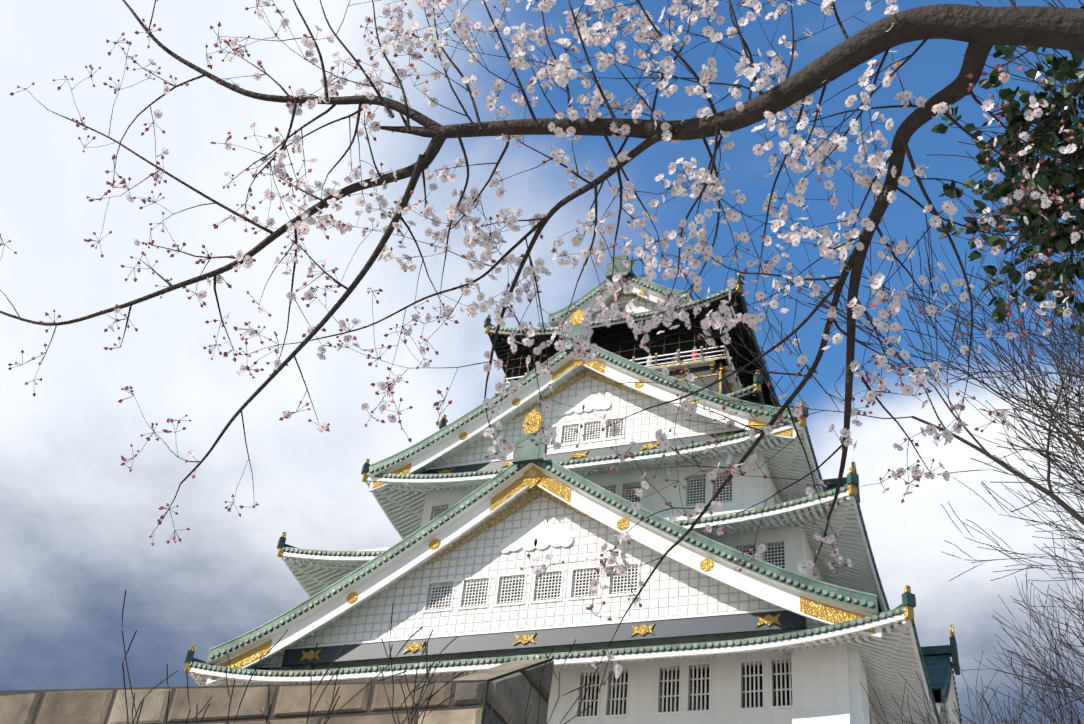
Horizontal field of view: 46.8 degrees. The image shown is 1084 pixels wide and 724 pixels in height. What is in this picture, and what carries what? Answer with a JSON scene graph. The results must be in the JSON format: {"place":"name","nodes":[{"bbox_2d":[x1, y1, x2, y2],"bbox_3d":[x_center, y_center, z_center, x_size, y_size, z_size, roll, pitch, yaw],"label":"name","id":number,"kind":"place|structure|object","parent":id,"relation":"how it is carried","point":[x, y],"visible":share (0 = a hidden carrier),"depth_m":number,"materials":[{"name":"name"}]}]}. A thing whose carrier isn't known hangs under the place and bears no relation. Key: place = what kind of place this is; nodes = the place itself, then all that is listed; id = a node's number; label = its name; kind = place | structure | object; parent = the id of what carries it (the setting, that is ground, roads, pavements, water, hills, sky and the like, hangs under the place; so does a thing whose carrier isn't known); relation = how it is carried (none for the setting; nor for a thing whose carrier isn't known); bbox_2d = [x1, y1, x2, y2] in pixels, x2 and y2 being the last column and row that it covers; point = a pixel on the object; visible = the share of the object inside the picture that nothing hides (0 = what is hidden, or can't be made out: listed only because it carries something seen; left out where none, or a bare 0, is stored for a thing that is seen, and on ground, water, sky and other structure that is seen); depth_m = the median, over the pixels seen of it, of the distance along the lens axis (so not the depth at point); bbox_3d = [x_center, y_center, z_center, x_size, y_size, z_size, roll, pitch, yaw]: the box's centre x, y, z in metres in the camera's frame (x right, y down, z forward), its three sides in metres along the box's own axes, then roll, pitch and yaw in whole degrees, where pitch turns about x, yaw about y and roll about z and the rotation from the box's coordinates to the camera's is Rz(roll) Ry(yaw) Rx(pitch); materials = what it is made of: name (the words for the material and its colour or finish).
{"place":"outdoors","nodes":[
{"label":"outdoors","id":0,"kind":"place"},
{"bbox_2d":[0,0,1083,723],"label":"sky","id":1,"kind":"structure","parent":0,"point":[76,526],"materials":[{"name":"blue"}]},
{"label":"ground","id":2,"kind":"structure","parent":0,"visible":0},
{"bbox_2d":[0,658,553,723],"bbox_3d":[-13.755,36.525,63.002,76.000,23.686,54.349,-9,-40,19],"label":"stone base walls","id":3,"kind":"structure","parent":2,"relation":"on","point":[369,703],"depth_m":44.02,"materials":[{"name":"stone"}]},
{"bbox_2d":[269,450,877,723],"bbox_3d":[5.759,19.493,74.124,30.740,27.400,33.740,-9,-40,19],"label":"castle walls","id":4,"kind":"structure","parent":3,"relation":"on","point":[821,685],"depth_m":56.84,"materials":[{"name":"white paint"}]},
{"bbox_2d":[184,255,961,723],"bbox_3d":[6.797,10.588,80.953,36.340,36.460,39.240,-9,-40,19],"label":"castle roofs","id":5,"kind":"structure","parent":4,"relation":"on","point":[450,573],"depth_m":61.94,"materials":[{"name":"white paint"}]},
{"bbox_2d":[503,309,751,394],"bbox_3d":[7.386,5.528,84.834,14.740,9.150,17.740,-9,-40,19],"label":"castle top storey","id":6,"kind":"object","parent":4,"relation":"on","point":[685,341],"visible":0.15,"depth_m":79.58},
{"bbox_2d":[122,590,608,723],"bbox_3d":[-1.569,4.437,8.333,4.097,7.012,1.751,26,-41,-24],"label":"bare shrubs","id":7,"kind":"object","parent":2,"relation":"on","point":[383,679],"visible":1,"depth_m":9.74,"materials":[{"name":"brown plant"}]},
{"bbox_2d":[0,0,1083,680],"bbox_3d":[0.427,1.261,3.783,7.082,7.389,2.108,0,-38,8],"label":"tree branches","id":8,"kind":"object","parent":2,"relation":"on","point":[982,30],"visible":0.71,"depth_m":4.83,"materials":[{"name":"brown plant"}]},
{"bbox_2d":[0,0,1083,686],"bbox_3d":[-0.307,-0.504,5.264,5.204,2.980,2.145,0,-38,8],"label":"cherry blossoms","id":9,"kind":"object","parent":8,"relation":"attached to","point":[558,70],"visible":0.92,"depth_m":4.92,"materials":[{"name":"white plant"}]},
{"bbox_2d":[617,0,1083,723],"bbox_3d":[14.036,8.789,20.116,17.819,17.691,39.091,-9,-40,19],"label":"bare trees","id":10,"kind":"object","parent":2,"relation":"on","point":[1055,416],"visible":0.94,"depth_m":13.50,"materials":[{"name":"grey plant"}]},
{"bbox_2d":[931,5,1083,335],"bbox_3d":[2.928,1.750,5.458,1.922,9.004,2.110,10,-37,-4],"label":"evergreen foliage","id":11,"kind":"object","parent":2,"relation":"on","point":[1047,123],"visible":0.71,"depth_m":7.63,"materials":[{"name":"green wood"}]}
]}

